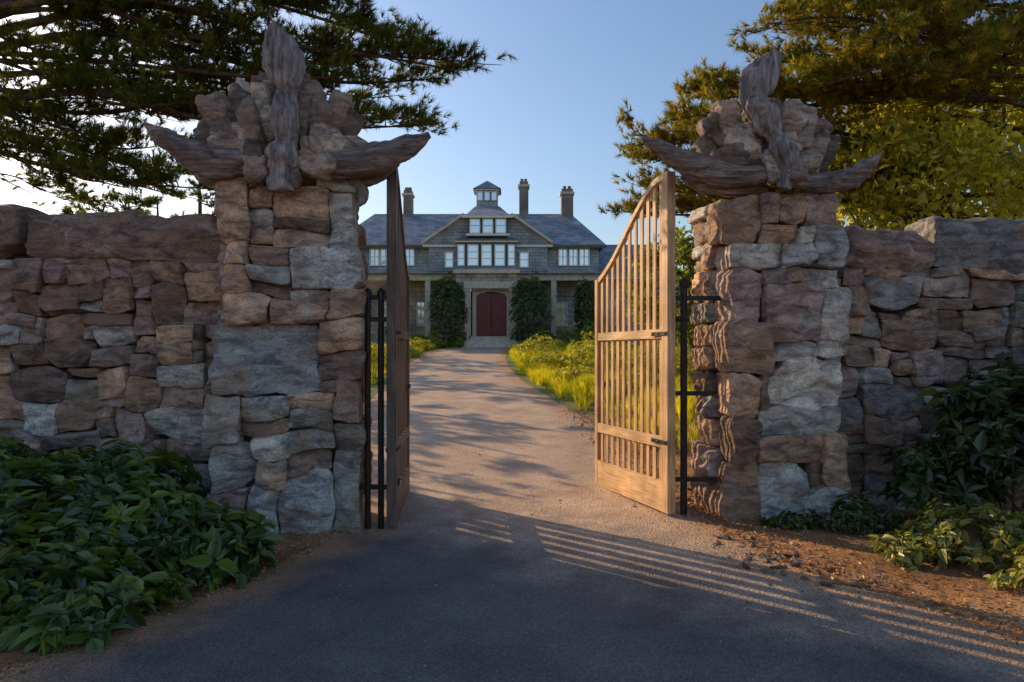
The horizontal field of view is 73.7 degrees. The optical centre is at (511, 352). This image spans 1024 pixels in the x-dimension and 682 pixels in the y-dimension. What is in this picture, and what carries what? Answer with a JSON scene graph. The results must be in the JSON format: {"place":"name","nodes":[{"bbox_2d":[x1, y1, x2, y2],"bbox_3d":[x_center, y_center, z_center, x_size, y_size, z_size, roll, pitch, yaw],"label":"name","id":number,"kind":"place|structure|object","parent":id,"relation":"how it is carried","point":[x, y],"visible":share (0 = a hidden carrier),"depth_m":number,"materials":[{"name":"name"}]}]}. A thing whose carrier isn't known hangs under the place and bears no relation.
{"place":"outdoors","nodes":[
{"label":"outdoors","id":0,"kind":"place"},
{"bbox_2d":[368,274,600,280],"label":"porch beam","id":1,"kind":"structure","parent":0,"point":[544,277],"depth_m":40.90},
{"bbox_2d":[368,272,601,273],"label":"porch roof","id":2,"kind":"structure","parent":1,"relation":"on","point":[520,272],"depth_m":40.60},
{"bbox_2d":[462,216,512,235],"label":"dormer","id":3,"kind":"object","parent":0,"point":[487,217],"visible":1,"depth_m":40.18,"materials":[{"name":"wood"}]},
{"bbox_2d":[0,347,1023,681],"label":"driveway","id":4,"kind":"structure","parent":0,"point":[402,617],"depth_m":4.36,"materials":[{"name":"grey asphalt"}]},
{"bbox_2d":[359,168,410,528],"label":"wooden gate","id":5,"kind":"structure","parent":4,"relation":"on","point":[395,286],"depth_m":6.18,"materials":[{"name":"brown wood"}]},
{"bbox_2d":[0,347,1023,679],"bbox_3d":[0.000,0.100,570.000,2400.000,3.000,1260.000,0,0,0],"label":"ground","id":6,"kind":"structure","parent":0,"point":[864,553],"depth_m":5.17,"materials":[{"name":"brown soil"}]},
{"bbox_2d":[54,182,152,214],"bbox_3d":[-8.922,-1.141,14.524,3.047,4.807,3.130,0,0,0],"label":"pine tree","id":7,"kind":"object","parent":6,"relation":"on","point":[66,210],"visible":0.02,"depth_m":14.46,"materials":[{"name":"green plant"}]},
{"bbox_2d":[0,434,209,504],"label":"leafy shrub","id":8,"kind":"object","parent":6,"relation":"on","point":[120,464],"visible":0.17,"depth_m":5.87,"materials":[{"name":"green plant"}]},
{"bbox_2d":[5,256,211,461],"bbox_3d":[-5.750,0.335,6.770,6.400,2.530,0.360,0,0,0],"label":"mortar","id":9,"kind":"object","parent":6,"relation":"on","point":[161,436],"depth_m":6.59,"materials":[{"name":"grey concrete"}]},
{"bbox_2d":[0,204,221,504],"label":"masonry","id":10,"kind":"object","parent":6,"relation":"on","point":[115,267],"visible":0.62,"depth_m":6.45,"materials":[{"name":"stone"}]},
{"bbox_2d":[72,184,163,214],"bbox_3d":[-12.081,-2.080,20.918,4.300,5.942,3.869,0,0,-16],"label":"pine tree","id":11,"kind":"object","parent":6,"relation":"on","point":[116,198],"visible":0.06,"depth_m":20.42,"materials":[{"name":"green plant"}]},
{"bbox_2d":[0,449,286,656],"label":"leafy shrub","id":12,"kind":"object","parent":6,"relation":"on","point":[103,554],"visible":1,"depth_m":4.51,"materials":[{"name":"green plant"}]},
{"bbox_2d":[114,188,188,216],"bbox_3d":[-9.678,-1.673,17.784,2.798,5.507,3.239,0,0,43],"label":"pine tree","id":13,"kind":"object","parent":6,"relation":"on","point":[148,201],"visible":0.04,"depth_m":17.31,"materials":[{"name":"green plant"}]},
{"bbox_2d":[168,171,214,216],"bbox_3d":[-12.209,-3.557,27.590,5.788,8.113,5.059,0,0,27],"label":"pine tree","id":14,"kind":"object","parent":6,"relation":"on","point":[199,200],"visible":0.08,"depth_m":27.32,"materials":[{"name":"green plant"}]},
{"bbox_2d":[0,0,518,209],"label":"pine tree","id":15,"kind":"object","parent":6,"relation":"on","point":[85,74],"visible":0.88,"depth_m":8.56,"materials":[{"name":"green plant"}]},
{"bbox_2d":[232,209,337,524],"bbox_3d":[-2.054,0.070,6.412,0.940,3.060,0.610,0,0,-7],"label":"mortar","id":16,"kind":"object","parent":6,"relation":"on","point":[251,483],"depth_m":6.11,"materials":[{"name":"grey concrete"}]},
{"bbox_2d":[202,175,373,533],"bbox_3d":[-2.050,0.048,6.339,1.465,3.298,0.931,0,0,-7],"label":"masonry","id":17,"kind":"object","parent":6,"relation":"on","point":[288,245],"visible":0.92,"depth_m":5.99,"materials":[{"name":"stone"}]},
{"bbox_2d":[193,173,215,189],"bbox_3d":[-2.575,-1.581,6.099,0.673,0.331,0.160,0,0,0],"label":"under brace","id":18,"kind":"object","parent":17,"relation":"attached to","point":[209,183],"visible":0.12,"depth_m":6.06,"materials":[{"name":"brown wood"}]},
{"bbox_2d":[143,121,266,179],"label":"horn beam","id":19,"kind":"structure","parent":17,"relation":"on","point":[207,160],"depth_m":5.84,"materials":[{"name":"grey wood"}]},
{"bbox_2d":[192,72,367,189],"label":"crown rocks","id":20,"kind":"object","parent":17,"relation":"on","point":[239,119],"visible":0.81,"depth_m":5.98,"materials":[{"name":"stone"}]},
{"bbox_2d":[264,90,298,193],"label":"carved wooden finial post","id":21,"kind":"structure","parent":17,"relation":"on","point":[280,150],"depth_m":5.79,"materials":[{"name":"grey wood"}]},
{"bbox_2d":[262,21,305,93],"bbox_3d":[-1.984,-2.519,5.927,0.383,0.711,0.203,0,0,0],"label":"finial blade","id":22,"kind":"object","parent":21,"relation":"on","point":[283,64],"visible":0.83,"depth_m":5.87,"materials":[{"name":"grey wood"}]},
{"bbox_2d":[351,178,368,206],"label":"knot branch","id":23,"kind":"object","parent":17,"relation":"attached to","point":[361,188],"visible":0.72,"depth_m":6.06,"materials":[{"name":"wood"}]},
{"bbox_2d":[343,164,399,186],"bbox_3d":[-1.389,-1.609,6.093,0.779,0.287,0.150,0,0,0],"label":"under brace","id":24,"kind":"object","parent":17,"relation":"attached to","point":[369,181],"visible":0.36,"depth_m":6.06,"materials":[{"name":"wood"}]},
{"bbox_2d":[330,131,430,179],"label":"horn beam","id":25,"kind":"structure","parent":17,"relation":"on","point":[372,158],"depth_m":5.82,"materials":[{"name":"grey wood"}]},
{"bbox_2d":[371,342,386,362],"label":"mounded shrub","id":26,"kind":"object","parent":6,"relation":"on","point":[375,350],"visible":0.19,"depth_m":25.72,"materials":[{"name":"green plant"}]},
{"bbox_2d":[371,343,436,384],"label":"ornamental grass","id":27,"kind":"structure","parent":6,"relation":"on","point":[374,372],"depth_m":24.39,"materials":[{"name":"green plant"}]},
{"bbox_2d":[385,343,423,355],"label":"mounded shrub","id":28,"kind":"object","parent":6,"relation":"on","point":[418,351],"visible":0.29,"depth_m":30.91,"materials":[{"name":"green plant"}]},
{"bbox_2d":[410,333,425,343],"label":"mounded shrub","id":29,"kind":"object","parent":6,"relation":"on","point":[413,336],"visible":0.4,"depth_m":38.63,"materials":[{"name":"green plant"}]},
{"bbox_2d":[410,336,432,349],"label":"mounded shrub","id":30,"kind":"object","parent":6,"relation":"on","point":[422,343],"visible":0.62,"depth_m":35.73,"materials":[{"name":"green plant"}]},
{"bbox_2d":[424,329,449,347],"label":"mounded shrub","id":31,"kind":"object","parent":6,"relation":"on","point":[439,340],"visible":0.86,"depth_m":38.37,"materials":[{"name":"green plant"}]},
{"bbox_2d":[426,271,469,346],"bbox_3d":[-3.680,-2.485,39.389,2.581,4.415,2.284,0,0,0],"label":"topiary shrub","id":32,"kind":"object","parent":6,"relation":"on","point":[447,292],"visible":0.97,"depth_m":39.01,"materials":[{"name":"green plant"}]},
{"bbox_2d":[450,336,464,347],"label":"mounded shrub","id":33,"kind":"object","parent":6,"relation":"on","point":[458,342],"visible":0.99,"depth_m":38.79,"materials":[{"name":"green plant"}]},
{"bbox_2d":[371,281,594,344],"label":"ground floor walls","id":34,"kind":"structure","parent":6,"relation":"on","point":[566,290],"depth_m":42.60,"materials":[{"name":"stone"}]},
{"bbox_2d":[363,248,598,271],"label":"walls","id":35,"kind":"structure","parent":34,"relation":"on","point":[421,259],"depth_m":41.40,"materials":[{"name":"grey wood"}]},
{"bbox_2d":[359,214,605,251],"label":"roof","id":36,"kind":"structure","parent":35,"relation":"on","point":[558,229],"depth_m":43.63,"materials":[{"name":"tile"}]},
{"bbox_2d":[462,210,512,215],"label":"dormer roof","id":37,"kind":"structure","parent":36,"relation":"on","point":[488,213],"depth_m":40.90,"materials":[{"name":"grey tile"}]},
{"bbox_2d":[403,187,572,215],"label":"chimneys","id":38,"kind":"object","parent":36,"relation":"on","point":[566,205],"visible":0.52,"depth_m":45.60,"materials":[{"name":"brick"}]},
{"bbox_2d":[402,184,574,197],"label":"chimney caps","id":39,"kind":"object","parent":38,"relation":"on","point":[519,185],"visible":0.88,"depth_m":45.52,"materials":[{"name":"stone"}]},
{"bbox_2d":[404,179,572,192],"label":"chimney caps","id":40,"kind":"object","parent":39,"relation":"on","point":[409,189],"visible":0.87,"depth_m":45.62,"materials":[{"name":"brick"}]},
{"bbox_2d":[468,218,507,236],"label":"dormer","id":41,"kind":"object","parent":36,"relation":"on","point":[493,228],"visible":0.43,"depth_m":40.55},
{"bbox_2d":[467,206,506,213],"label":"roof","id":42,"kind":"structure","parent":35,"relation":"on","point":[475,208],"depth_m":42.76,"materials":[{"name":"stone"}]},
{"bbox_2d":[477,190,497,205],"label":"cupola","id":43,"kind":"object","parent":42,"relation":"on","point":[487,203],"visible":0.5,"depth_m":43.50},
{"bbox_2d":[475,189,499,195],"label":"cornice","id":44,"kind":"object","parent":43,"relation":"on","point":[487,189],"visible":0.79,"depth_m":43.38,"materials":[{"name":"paint"}]},
{"bbox_2d":[473,181,500,194],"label":"cupola roof","id":45,"kind":"structure","parent":44,"relation":"on","point":[487,185],"depth_m":43.73,"materials":[{"name":"stone"}]},
{"bbox_2d":[429,248,546,271],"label":"walls","id":46,"kind":"structure","parent":35,"relation":"attached to","point":[537,259],"depth_m":40.95,"materials":[{"name":"grey wood"}]},
{"bbox_2d":[363,245,606,247],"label":"eaves","id":47,"kind":"object","parent":46,"relation":"attached to","point":[554,246],"visible":0.36,"depth_m":40.90,"materials":[{"name":"beige wood"}]},
{"bbox_2d":[425,218,550,243],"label":"gable","id":48,"kind":"structure","parent":46,"relation":"on","point":[520,232],"depth_m":40.95,"materials":[{"name":"grey wood"}]},
{"bbox_2d":[423,244,552,246],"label":"eaves","id":49,"kind":"object","parent":46,"relation":"attached to","point":[516,245],"visible":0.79,"depth_m":40.85,"materials":[{"name":"paint"}]},
{"bbox_2d":[421,213,553,243],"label":"gable rakes","id":50,"kind":"object","parent":49,"relation":"on","point":[440,230],"visible":0.88,"depth_m":40.60,"materials":[{"name":"painted wood"}]},
{"bbox_2d":[369,191,645,325],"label":"window frames","id":51,"kind":"structure","parent":35,"relation":"attached to","point":[520,259],"depth_m":41.28,"materials":[{"name":"white wood"}]},
{"bbox_2d":[371,192,645,324],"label":"window glass","id":52,"kind":"object","parent":51,"relation":"in","point":[524,263],"visible":0.69,"depth_m":40.91,"materials":[{"name":"clear glass"}]},
{"bbox_2d":[599,245,677,277],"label":"side wing roof","id":53,"kind":"structure","parent":34,"relation":"on","point":[606,255],"depth_m":44.53,"materials":[{"name":"tile"}]},
{"bbox_2d":[456,273,516,340],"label":"entrance block","id":54,"kind":"structure","parent":6,"relation":"on","point":[461,278],"depth_m":40.21,"materials":[{"name":"grey stone"}]},
{"bbox_2d":[456,267,515,268],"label":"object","id":55,"kind":"object","parent":54,"relation":"on","point":[485,267],"visible":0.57,"depth_m":40.30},
{"bbox_2d":[457,243,514,266],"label":"bay","id":56,"kind":"object","parent":55,"relation":"on","point":[506,254],"visible":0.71,"depth_m":40.53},
{"bbox_2d":[454,240,517,243],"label":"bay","id":57,"kind":"object","parent":56,"relation":"attached to","point":[485,241],"visible":0.93,"depth_m":40.20,"materials":[{"name":"wood"}]},
{"bbox_2d":[455,237,516,239],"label":"bay roof","id":58,"kind":"structure","parent":56,"relation":"on","point":[486,238],"depth_m":40.63,"materials":[{"name":"grey tile"}]},
{"bbox_2d":[453,269,519,340],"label":"entrance trim","id":59,"kind":"structure","parent":54,"relation":"attached to","point":[487,284],"depth_m":40.02,"materials":[{"name":"grey stone"}]},
{"bbox_2d":[476,293,506,335],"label":"door","id":60,"kind":"structure","parent":54,"relation":"attached to","point":[499,314],"depth_m":40.67,"materials":[{"name":"wood"}]},
{"bbox_2d":[476,290,506,296],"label":"door arch","id":61,"kind":"structure","parent":54,"relation":"attached to","point":[484,291],"depth_m":40.60,"materials":[{"name":"stone"}]},
{"bbox_2d":[463,336,518,346],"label":"steps","id":62,"kind":"structure","parent":6,"relation":"on","point":[488,341],"depth_m":39.24,"materials":[{"name":"stone"}]},
{"bbox_2d":[425,280,583,337],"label":"porch columns","id":63,"kind":"structure","parent":6,"relation":"on","point":[553,302],"depth_m":40.95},
{"bbox_2d":[0,466,1023,675],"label":"fallen leaves","id":64,"kind":"object","parent":6,"relation":"on","point":[1013,636],"visible":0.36,"depth_m":4.85,"materials":[{"name":"brown plant"}]},
{"bbox_2d":[371,344,688,352],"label":"lawn grass","id":65,"kind":"structure","parent":6,"relation":"on","point":[448,344],"depth_m":38.27,"materials":[{"name":"green plant"}]},
{"bbox_2d":[508,272,553,342],"bbox_3d":[1.127,-2.442,39.217,2.764,4.360,2.483,0,0,0],"label":"topiary shrub","id":66,"kind":"object","parent":6,"relation":"on","point":[535,288],"visible":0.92,"depth_m":38.76,"materials":[{"name":"green plant"}]},
{"bbox_2d":[513,334,564,353],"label":"mounded shrub","id":67,"kind":"object","parent":6,"relation":"on","point":[549,348],"visible":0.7,"depth_m":29.72,"materials":[{"name":"green plant"}]},
{"bbox_2d":[527,328,555,346],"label":"mounded shrub","id":68,"kind":"object","parent":6,"relation":"on","point":[543,331],"visible":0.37,"depth_m":37.85,"materials":[{"name":"green plant"}]},
{"bbox_2d":[520,350,573,367],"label":"mounded shrub","id":69,"kind":"object","parent":6,"relation":"on","point":[543,356],"visible":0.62,"depth_m":23.64,"materials":[{"name":"green plant"}]},
{"bbox_2d":[553,328,580,344],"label":"mounded shrub","id":70,"kind":"object","parent":6,"relation":"on","point":[566,339],"visible":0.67,"depth_m":37.81,"materials":[{"name":"green plant"}]},
{"bbox_2d":[554,364,594,384],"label":"mounded shrub","id":71,"kind":"object","parent":6,"relation":"on","point":[574,372],"visible":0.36,"depth_m":18.66,"materials":[{"name":"green plant"}]},
{"bbox_2d":[572,276,594,338],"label":"topiary shrub","id":72,"kind":"object","parent":6,"relation":"on","point":[586,291],"visible":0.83,"depth_m":39.48,"materials":[{"name":"green plant"}]},
{"bbox_2d":[571,322,604,344],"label":"mounded shrub","id":73,"kind":"object","parent":6,"relation":"on","point":[587,335],"visible":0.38,"depth_m":37.31,"materials":[{"name":"green plant"}]},
{"bbox_2d":[555,340,633,370],"bbox_3d":[2.859,0.382,22.939,2.593,1.622,2.661,0,0,44],"label":"mounded shrub","id":74,"kind":"object","parent":6,"relation":"on","point":[579,355],"visible":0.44,"depth_m":22.66,"materials":[{"name":"green plant"}]},
{"bbox_2d":[564,331,627,356],"bbox_3d":[3.518,-0.103,28.112,2.952,1.851,3.205,0,0,-36],"label":"mounded shrub","id":75,"kind":"object","parent":6,"relation":"on","point":[578,349],"visible":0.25,"depth_m":27.79,"materials":[{"name":"green plant"}]},
{"bbox_2d":[508,340,699,449],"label":"ornamental grass","id":76,"kind":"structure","parent":6,"relation":"on","point":[542,375],"depth_m":16.48,"materials":[{"name":"plant"}]},
{"bbox_2d":[594,367,658,394],"bbox_3d":[3.079,0.775,17.014,1.753,0.823,1.958,0,0,43],"label":"mounded shrub","id":77,"kind":"object","parent":6,"relation":"on","point":[632,379],"visible":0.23,"depth_m":16.67,"materials":[{"name":"green plant"}]},
{"bbox_2d":[604,278,679,345],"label":"side wing","id":78,"kind":"structure","parent":6,"relation":"on","point":[676,282],"depth_m":43.00,"materials":[{"name":"grey wood"}]},
{"bbox_2d":[626,339,689,364],"bbox_3d":[5.600,0.111,24.990,3.222,1.788,2.879,0,0,0],"label":"mounded shrub","id":79,"kind":"object","parent":6,"relation":"on","point":[688,348],"visible":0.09,"depth_m":24.67,"materials":[{"name":"green plant"}]},
{"bbox_2d":[620,221,700,371],"bbox_3d":[5.542,-1.622,20.849,4.512,5.038,4.786,0,0,0],"label":"maple tree","id":80,"kind":"object","parent":6,"relation":"on","point":[684,247],"visible":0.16,"depth_m":20.77,"materials":[{"name":"green plant"}]},
{"bbox_2d":[620,344,706,378],"bbox_3d":[4.372,0.455,20.018,2.706,1.432,2.441,0,0,0],"label":"mounded shrub","id":81,"kind":"object","parent":6,"relation":"on","point":[677,369],"visible":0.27,"depth_m":19.59,"materials":[{"name":"green plant"}]},
{"bbox_2d":[688,192,851,520],"bbox_3d":[2.590,0.082,6.897,1.390,3.269,0.973,0,0,-6],"label":"masonry","id":82,"kind":"object","parent":6,"relation":"on","point":[747,452],"visible":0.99,"depth_m":6.53,"materials":[{"name":"stone"}]},
{"bbox_2d":[595,171,720,514],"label":"wooden gate","id":83,"kind":"structure","parent":82,"relation":"attached to","point":[649,489],"depth_m":7.04,"materials":[{"name":"brown wood"}]},
{"bbox_2d":[680,175,765,197],"bbox_3d":[2.035,-1.630,6.596,0.813,0.269,0.147,0,0,0],"label":"under brace","id":84,"kind":"object","parent":82,"relation":"on","point":[705,188],"visible":0.53,"depth_m":6.55,"materials":[{"name":"wood"}]},
{"bbox_2d":[641,135,767,187],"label":"horn beam","id":85,"kind":"structure","parent":84,"relation":"on","point":[702,167],"depth_m":6.35,"materials":[{"name":"grey wood"}]},
{"bbox_2d":[694,98,840,183],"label":"crown rocks","id":86,"kind":"object","parent":82,"relation":"on","point":[725,132],"visible":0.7,"depth_m":6.57,"materials":[{"name":"stone"}]},
{"bbox_2d":[745,93,799,191],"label":"carved wooden finial post","id":87,"kind":"structure","parent":82,"relation":"on","point":[763,112],"depth_m":6.34,"materials":[{"name":"grey wood"}]},
{"bbox_2d":[739,49,782,121],"bbox_3d":[2.344,-2.506,6.440,0.413,0.715,0.188,0,0,0],"label":"finial blade","id":88,"kind":"object","parent":87,"relation":"on","point":[759,75],"visible":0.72,"depth_m":6.38,"materials":[{"name":"grey wood"}]},
{"bbox_2d":[792,152,882,193],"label":"horn beam","id":89,"kind":"structure","parent":82,"relation":"on","point":[855,174],"depth_m":6.36,"materials":[{"name":"wood"}]},
{"bbox_2d":[726,224,824,485],"bbox_3d":[2.581,0.065,6.967,0.900,3.070,0.660,0,0,-6],"label":"mortar","id":90,"kind":"object","parent":6,"relation":"on","point":[801,465],"depth_m":6.66,"materials":[{"name":"grey concrete"}]},
{"bbox_2d":[596,0,1023,219],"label":"pine tree","id":91,"kind":"object","parent":6,"relation":"on","point":[950,48],"visible":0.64,"depth_m":11.24,"materials":[{"name":"green plant"}]},
{"bbox_2d":[755,491,908,537],"bbox_3d":[2.884,1.462,6.136,1.339,0.429,0.532,0,0,9],"label":"leafy shrub","id":92,"kind":"object","parent":6,"relation":"on","point":[865,521],"visible":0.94,"depth_m":6.08,"materials":[{"name":"green plant"}]},
{"bbox_2d":[828,89,1023,230],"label":"maple tree","id":93,"kind":"object","parent":6,"relation":"on","point":[910,143],"visible":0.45,"depth_m":11.13,"materials":[{"name":"green plant"}]},
{"bbox_2d":[831,216,1023,509],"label":"masonry","id":94,"kind":"object","parent":6,"relation":"on","point":[977,262],"visible":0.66,"depth_m":7.01,"materials":[{"name":"stone"}]},
{"bbox_2d":[833,15,1023,229],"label":"maple tree","id":95,"kind":"object","parent":6,"relation":"on","point":[1013,118],"visible":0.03,"depth_m":13.45,"materials":[{"name":"green plant"}]},
{"bbox_2d":[850,267,1023,502],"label":"mortar","id":96,"kind":"object","parent":6,"relation":"on","point":[875,310],"depth_m":7.14,"materials":[{"name":"grey concrete"}]},
{"bbox_2d":[865,497,1023,590],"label":"leafy shrub","id":97,"kind":"object","parent":6,"relation":"on","point":[912,547],"visible":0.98,"depth_m":5.06,"materials":[{"name":"green plant"}]},
{"bbox_2d":[876,351,1023,527],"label":"leafy shrub","id":98,"kind":"object","parent":6,"relation":"on","point":[977,448],"visible":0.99,"depth_m":6.02,"materials":[{"name":"green plant"}]},
{"bbox_2d":[0,0,1023,345],"label":"sky","id":99,"kind":"structure","parent":0,"point":[546,118],"materials":[{"name":"blue"}]}
]}

